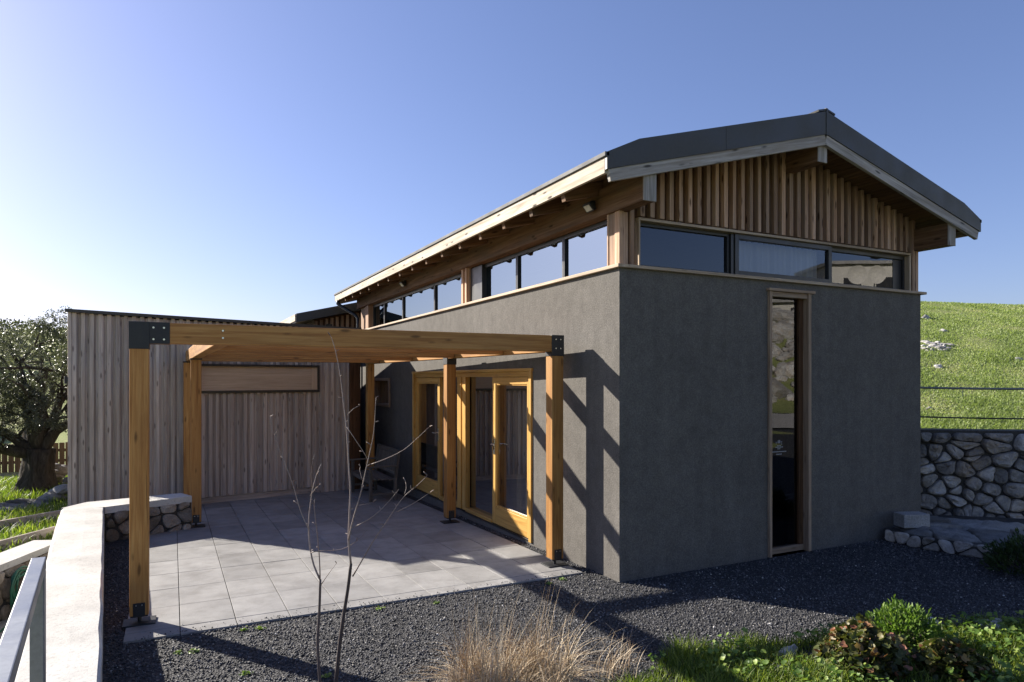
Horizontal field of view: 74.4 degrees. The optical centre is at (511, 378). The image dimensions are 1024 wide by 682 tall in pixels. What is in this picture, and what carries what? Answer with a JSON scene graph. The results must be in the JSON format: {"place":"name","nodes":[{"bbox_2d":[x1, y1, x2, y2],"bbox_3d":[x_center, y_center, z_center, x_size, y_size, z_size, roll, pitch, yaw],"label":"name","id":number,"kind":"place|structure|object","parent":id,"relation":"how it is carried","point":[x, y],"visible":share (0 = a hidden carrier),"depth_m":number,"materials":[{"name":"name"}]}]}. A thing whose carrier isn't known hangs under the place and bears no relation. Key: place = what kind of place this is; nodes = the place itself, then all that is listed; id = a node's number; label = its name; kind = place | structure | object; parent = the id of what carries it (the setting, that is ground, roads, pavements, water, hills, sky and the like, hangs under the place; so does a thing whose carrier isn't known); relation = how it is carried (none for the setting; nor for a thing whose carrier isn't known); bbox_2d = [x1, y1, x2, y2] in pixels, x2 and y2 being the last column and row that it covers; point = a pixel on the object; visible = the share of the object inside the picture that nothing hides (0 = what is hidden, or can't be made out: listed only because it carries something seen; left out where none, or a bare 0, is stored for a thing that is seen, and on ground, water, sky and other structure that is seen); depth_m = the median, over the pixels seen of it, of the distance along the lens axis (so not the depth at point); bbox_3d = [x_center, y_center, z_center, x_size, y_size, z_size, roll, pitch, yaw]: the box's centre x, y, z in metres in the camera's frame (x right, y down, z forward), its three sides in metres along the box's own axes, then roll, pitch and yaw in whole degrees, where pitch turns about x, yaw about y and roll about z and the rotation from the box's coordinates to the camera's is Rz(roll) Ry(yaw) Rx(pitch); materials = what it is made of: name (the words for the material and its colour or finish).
{"place":"outdoors","nodes":[
{"label":"outdoors","id":0,"kind":"place"},
{"bbox_2d":[0,619,7,639],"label":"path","id":1,"kind":"structure","parent":0,"point":[3,623],"depth_m":7.28,"materials":[{"name":"white concrete"}]},
{"bbox_2d":[0,475,67,552],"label":"grass","id":2,"kind":"structure","parent":0,"point":[8,483],"depth_m":10.57,"materials":[{"name":"green plant"}]},
{"bbox_2d":[279,302,360,328],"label":"wing","id":3,"kind":"structure","parent":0,"point":[335,316],"depth_m":17.51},
{"bbox_2d":[123,485,582,643],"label":"patio","id":4,"kind":"structure","parent":0,"point":[261,546],"depth_m":7.86,"materials":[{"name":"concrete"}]},
{"bbox_2d":[122,321,568,627],"bbox_3d":[-2.945,0.889,9.844,4.347,2.756,7.303,0,0,-27],"label":"pergola","id":5,"kind":"object","parent":4,"relation":"on","point":[369,348],"visible":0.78,"depth_m":7.36,"materials":[{"name":"brown wood"}]},
{"bbox_2d":[350,444,400,501],"bbox_3d":[-2.645,1.779,12.944,0.616,0.935,1.415,0,0,-27],"label":"chair","id":6,"kind":"object","parent":4,"relation":"on","point":[390,464],"visible":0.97,"depth_m":12.82,"materials":[{"name":"grey wood"}]},
{"bbox_2d":[0,302,1023,551],"bbox_3d":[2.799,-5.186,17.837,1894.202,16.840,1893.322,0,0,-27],"label":"ground","id":7,"kind":"structure","parent":0,"point":[62,436],"depth_m":20.35,"materials":[{"name":"green plant"}]},
{"bbox_2d":[0,498,44,510],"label":"flagstones","id":8,"kind":"object","parent":7,"relation":"on","point":[7,504],"visible":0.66,"depth_m":11.29,"materials":[{"name":"grey stone"}]},
{"bbox_2d":[0,540,51,620],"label":"wall","id":9,"kind":"structure","parent":7,"relation":"on","point":[13,560],"depth_m":7.65,"materials":[{"name":"white paint"}]},
{"bbox_2d":[0,566,27,632],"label":"garden hose","id":10,"kind":"object","parent":9,"relation":"hanging from","point":[16,576],"visible":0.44,"depth_m":7.44,"materials":[{"name":"green rubber"}]},
{"bbox_2d":[0,526,55,549],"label":"edging board","id":11,"kind":"object","parent":7,"relation":"on","point":[23,538],"visible":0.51,"depth_m":8.72,"materials":[{"name":"beige wood"}]},
{"bbox_2d":[0,510,60,528],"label":"edging board","id":12,"kind":"object","parent":7,"relation":"on","point":[24,519],"visible":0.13,"depth_m":9.86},
{"bbox_2d":[0,317,66,361],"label":"bush","id":13,"kind":"object","parent":7,"relation":"on","point":[25,325],"visible":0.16,"depth_m":59.99,"materials":[{"name":"green plant"}]},
{"bbox_2d":[0,323,67,493],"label":"olive tree","id":14,"kind":"object","parent":7,"relation":"on","point":[35,451],"visible":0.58,"depth_m":12.57,"materials":[{"name":"green plant"}]},
{"bbox_2d":[0,442,67,472],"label":"picket fence","id":15,"kind":"object","parent":7,"relation":"on","point":[7,462],"visible":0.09,"depth_m":19.09,"materials":[{"name":"brown wood"}]},
{"bbox_2d":[0,306,71,478],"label":"olive tree","id":16,"kind":"object","parent":7,"relation":"on","point":[44,325],"visible":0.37,"depth_m":17.51,"materials":[{"name":"green plant"}]},
{"bbox_2d":[37,491,64,501],"bbox_3d":[-8.008,2.052,11.725,0.443,0.198,0.403,0,0,6],"label":"step stone","id":17,"kind":"object","parent":7,"relation":"on","point":[50,494],"visible":0.79,"depth_m":11.58,"materials":[{"name":"grey stone"}]},
{"bbox_2d":[48,484,67,494],"bbox_3d":[-7.941,1.952,11.897,0.455,0.186,0.348,0,0,35],"label":"step stone","id":18,"kind":"object","parent":17,"relation":"on","point":[61,489],"visible":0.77,"depth_m":11.78,"materials":[{"name":"grey stone"}]},
{"bbox_2d":[62,477,67,483],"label":"rubble","id":19,"kind":"object","parent":7,"relation":"on","point":[65,480],"visible":0.25,"depth_m":13.21,"materials":[{"name":"grey stone"}]},
{"bbox_2d":[15,493,191,681],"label":"parapet","id":20,"kind":"structure","parent":7,"relation":"on","point":[84,533],"depth_m":5.90,"materials":[{"name":"white paint"}]},
{"bbox_2d":[0,557,45,681],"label":"handrail","id":21,"kind":"object","parent":20,"relation":"on","point":[28,611],"visible":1,"depth_m":2.26,"materials":[{"name":"silver metal"}]},
{"bbox_2d":[64,308,359,505],"bbox_3d":[-7.637,0.681,15.667,5.115,3.637,8.155,0,0,-37],"label":"annex","id":22,"kind":"object","parent":7,"relation":"on","point":[300,402],"visible":0.6,"depth_m":12.33,"materials":[{"name":"wood"}]},
{"bbox_2d":[202,364,319,394],"bbox_3d":[-4.765,0.013,12.813,2.270,0.565,0.075,0,0,-37],"label":"window","id":23,"kind":"structure","parent":22,"relation":"in","point":[216,378],"depth_m":12.79,"materials":[{"name":"wood"}]},
{"bbox_2d":[334,108,981,581],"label":"house","id":24,"kind":"structure","parent":7,"relation":"on","point":[720,408],"depth_m":8.09,"materials":[{"name":"paint"}]},
{"bbox_2d":[373,302,383,326],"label":"window","id":25,"kind":"structure","parent":24,"relation":"in","point":[378,309],"depth_m":15.62,"materials":[{"name":"glass"}]},
{"bbox_2d":[374,378,389,406],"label":"window","id":26,"kind":"structure","parent":24,"relation":"in","point":[381,386],"depth_m":15.25,"materials":[{"name":"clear glass"}]},
{"bbox_2d":[384,295,402,323],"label":"window","id":27,"kind":"structure","parent":24,"relation":"in","point":[393,308],"depth_m":14.56,"materials":[{"name":"glass"}]},
{"bbox_2d":[399,280,405,286],"bbox_3d":[-2.131,-1.867,13.197,0.117,0.126,0.140,0,0,-27],"label":"floodlight","id":28,"kind":"object","parent":24,"relation":"attached to","point":[402,284],"visible":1,"depth_m":13.16,"materials":[{"name":"black metal"}]},
{"bbox_2d":[403,283,433,318],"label":"window","id":29,"kind":"structure","parent":24,"relation":"in","point":[420,301],"depth_m":13.02,"materials":[{"name":"glass"}]},
{"bbox_2d":[416,377,442,497],"bbox_3d":[-1.552,1.025,12.262,0.134,2.100,1.300,0,0,-27],"label":"door","id":30,"kind":"structure","parent":24,"relation":"in","point":[429,391],"depth_m":12.20,"materials":[{"name":"yellow wood"}]},
{"bbox_2d":[443,378,443,494],"bbox_3d":[-1.342,1.025,12.362,0.093,2.090,1.260,0,0,-27],"label":"curtain","id":31,"kind":"object","parent":24,"relation":"hanging from","point":[443,436],"visible":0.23,"depth_m":12.08,"materials":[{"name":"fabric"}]},
{"bbox_2d":[434,273,460,310],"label":"window","id":32,"kind":"structure","parent":24,"relation":"in","point":[447,292],"depth_m":11.66,"materials":[{"name":"glass"}]},
{"bbox_2d":[485,253,516,296],"bbox_3d":[-0.245,-1.460,9.956,0.060,0.549,1.485,0,0,-27],"label":"window","id":33,"kind":"structure","parent":24,"relation":"in","point":[501,273],"depth_m":9.74,"materials":[{"name":"glass"}]},
{"bbox_2d":[490,377,527,537],"bbox_3d":[-0.028,1.025,9.231,0.134,2.100,1.175,0,0,-27],"label":"door","id":34,"kind":"structure","parent":24,"relation":"in","point":[509,444],"depth_m":9.31,"materials":[{"name":"yellow wood"}]},
{"bbox_2d":[517,236,562,288],"bbox_3d":[0.369,-1.460,8.737,0.060,0.549,1.235,0,0,-27],"label":"window","id":35,"kind":"structure","parent":24,"relation":"in","point":[541,263],"depth_m":8.72,"materials":[{"name":"glass"}]},
{"bbox_2d":[563,220,606,276],"bbox_3d":[0.889,-1.460,7.703,0.060,0.549,1.070,0,0,-27],"label":"window","id":36,"kind":"structure","parent":24,"relation":"in","point":[585,249],"depth_m":7.78,"materials":[{"name":"glass"}]},
{"bbox_2d":[582,200,595,212],"bbox_3d":[0.843,-1.867,7.282,0.117,0.126,0.140,0,0,-27],"label":"floodlight","id":37,"kind":"object","parent":24,"relation":"attached to","point":[589,206],"visible":1,"depth_m":7.25,"materials":[{"name":"black metal"}]},
{"bbox_2d":[640,222,728,273],"bbox_3d":[1.893,-1.425,7.469,1.315,0.479,0.060,0,0,-27],"label":"window","id":38,"kind":"structure","parent":24,"relation":"in","point":[664,246],"depth_m":7.47,"materials":[{"name":"glass"}]},
{"bbox_2d":[739,240,816,277],"bbox_3d":[3.202,-1.428,8.256,1.510,0.424,0.049,0,0,-27],"label":"sheer curtain","id":39,"kind":"object","parent":24,"relation":"hanging from","point":[771,259],"visible":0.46,"depth_m":8.28,"materials":[{"name":"fabric"}]},
{"bbox_2d":[734,234,831,282],"bbox_3d":[3.271,-1.425,8.117,1.630,0.479,0.060,0,0,-27],"label":"window","id":40,"kind":"structure","parent":24,"relation":"in","point":[828,249],"depth_m":8.08,"materials":[{"name":"metal"}]},
{"bbox_2d":[766,288,815,557],"bbox_3d":[3.307,0.513,8.102,0.780,3.155,0.170,0,0,-27],"label":"window","id":41,"kind":"structure","parent":24,"relation":"in","point":[789,310],"depth_m":8.17,"materials":[{"name":"clear glass"}]},
{"bbox_2d":[832,247,903,289],"bbox_3d":[4.654,-1.425,8.858,1.495,0.479,0.060,0,0,-27],"label":"window","id":42,"kind":"structure","parent":24,"relation":"in","point":[849,267],"depth_m":8.83,"materials":[{"name":"glass"}]},
{"bbox_2d":[934,364,942,368],"bbox_3d":[12.096,-0.308,19.137,0.268,0.218,0.312,0,0,2],"label":"rock","id":43,"kind":"object","parent":7,"relation":"on","point":[938,366],"visible":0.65,"depth_m":19.05,"materials":[{"name":"white stone"}]},
{"bbox_2d":[921,301,1023,428],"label":"grass","id":44,"kind":"structure","parent":7,"relation":"on","point":[1009,335],"depth_m":19.11,"materials":[{"name":"green plant"}]},
{"bbox_2d":[921,428,1023,518],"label":"retaining wall","id":45,"kind":"structure","parent":7,"relation":"on","point":[973,472],"depth_m":9.63,"materials":[{"name":"grey stone"}]},
{"bbox_2d":[921,387,1023,419],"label":"cable fence","id":46,"kind":"object","parent":45,"relation":"on","point":[968,388],"visible":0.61,"depth_m":9.82,"materials":[{"name":"metal"}]},
{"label":"rubble","id":47,"kind":"object","parent":7,"relation":"on","visible":0},
{"bbox_2d":[56,474,65,480],"bbox_3d":[-9.160,1.952,13.509,0.351,0.249,0.337,0,0,20],"label":"rubble","id":48,"kind":"object","parent":47,"relation":"on","point":[59,477],"visible":0.33,"depth_m":13.48,"materials":[{"name":"grey stone"}]},
{"bbox_2d":[56,465,67,474],"bbox_3d":[-9.107,1.852,13.615,0.385,0.231,0.289,0,0,-27],"label":"rubble","id":49,"kind":"object","parent":48,"relation":"on","point":[63,469],"visible":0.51,"depth_m":13.53,"materials":[{"name":"grey stone"}]},
{"bbox_2d":[0,0,1023,328],"label":"sky","id":50,"kind":"structure","parent":0,"point":[250,160],"materials":[{"name":"blue"}]},
{"bbox_2d":[102,480,1023,681],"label":"gravel yard","id":51,"kind":"structure","parent":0,"point":[123,544],"depth_m":5.91,"materials":[{"name":"grey gravel"}]},
{"bbox_2d":[188,647,199,653],"bbox_3d":[-2.443,2.088,5.181,0.079,0.035,0.080,0,0,-4],"label":"weed","id":52,"kind":"object","parent":51,"relation":"on","point":[194,649],"visible":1,"depth_m":5.19,"materials":[{"name":"green plant"}]},
{"bbox_2d":[238,670,249,675],"bbox_3d":[-1.884,2.089,4.782,0.092,0.037,0.072,0,0,5],"label":"weed","id":53,"kind":"object","parent":51,"relation":"on","point":[244,672],"visible":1,"depth_m":4.78,"materials":[{"name":"green plant"}]},
{"bbox_2d":[270,415,366,681],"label":"sapling","id":54,"kind":"object","parent":51,"relation":"on","point":[318,629],"visible":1,"depth_m":4.54,"materials":[{"name":"brown plant"}]},
{"bbox_2d":[321,672,331,677],"bbox_3d":[-1.307,2.087,4.750,0.085,0.031,0.079,0,0,-27],"label":"weed","id":55,"kind":"object","parent":51,"relation":"on","point":[328,675],"visible":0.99,"depth_m":4.75,"materials":[{"name":"green plant"}]},
{"bbox_2d":[328,332,433,681],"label":"sapling","id":56,"kind":"object","parent":51,"relation":"on","point":[342,620],"visible":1,"depth_m":4.50,"materials":[{"name":"brown plant"}]},
{"bbox_2d":[396,570,665,681],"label":"dry grass","id":57,"kind":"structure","parent":51,"relation":"on","point":[511,669],"depth_m":4.48,"materials":[{"name":"plant"}]},
{"bbox_2d":[779,646,796,658],"bbox_3d":[2.070,2.081,5.081,0.187,0.110,0.110,0,0,-27],"label":"rock","id":58,"kind":"object","parent":51,"relation":"on","point":[788,649],"visible":0.48,"depth_m":5.07,"materials":[{"name":"white stone"}]},
{"bbox_2d":[595,610,1023,681],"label":"grass","id":59,"kind":"structure","parent":51,"relation":"on","point":[688,655],"depth_m":4.90,"materials":[{"name":"green plant"}]},
{"bbox_2d":[648,610,1023,681],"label":"ground cover","id":60,"kind":"object","parent":51,"relation":"on","point":[1000,678],"visible":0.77,"depth_m":4.87,"materials":[{"name":"green plant"}]},
{"bbox_2d":[812,613,912,681],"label":"shrub","id":61,"kind":"object","parent":51,"relation":"on","point":[859,641],"visible":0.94,"depth_m":4.77,"materials":[{"name":"green plant"}]},
{"bbox_2d":[865,594,946,653],"bbox_3d":[3.073,1.904,5.295,0.590,0.402,0.651,0,0,-27],"label":"shrub","id":62,"kind":"object","parent":51,"relation":"on","point":[909,618],"visible":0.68,"depth_m":5.24,"materials":[{"name":"green plant"}]},
{"bbox_2d":[910,637,995,681],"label":"shrub","id":63,"kind":"object","parent":51,"relation":"on","point":[954,652],"visible":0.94,"depth_m":4.69,"materials":[{"name":"green plant"}]},
{"bbox_2d":[883,514,1023,563],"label":"stone platform","id":64,"kind":"structure","parent":51,"relation":"on","point":[964,535],"depth_m":8.44,"materials":[{"name":"grey stone"}]},
{"bbox_2d":[894,511,929,527],"bbox_3d":[5.155,1.815,8.701,0.369,0.170,0.215,0,0,-7],"label":"concrete block","id":65,"kind":"object","parent":64,"relation":"on","point":[912,519],"depth_m":8.61,"materials":[{"name":"grey concrete"}]},
{"bbox_2d":[950,619,964,626],"bbox_3d":[3.788,2.086,5.738,0.135,0.086,0.111,0,0,-2],"label":"rock","id":66,"kind":"object","parent":51,"relation":"on","point":[959,620],"visible":0.34,"depth_m":5.71,"materials":[{"name":"grey stone"}]},
{"bbox_2d":[975,618,1001,630],"bbox_3d":[4.057,2.075,5.692,0.312,0.125,0.213,0,0,-27],"label":"rock","id":67,"kind":"object","parent":51,"relation":"on","point":[993,621],"visible":0.19,"depth_m":5.62,"materials":[{"name":"white stone"}]},
{"bbox_2d":[979,528,1023,577],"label":"shrub","id":68,"kind":"object","parent":51,"relation":"on","point":[1013,549],"visible":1,"depth_m":7.28,"materials":[{"name":"green plant"}]}
]}

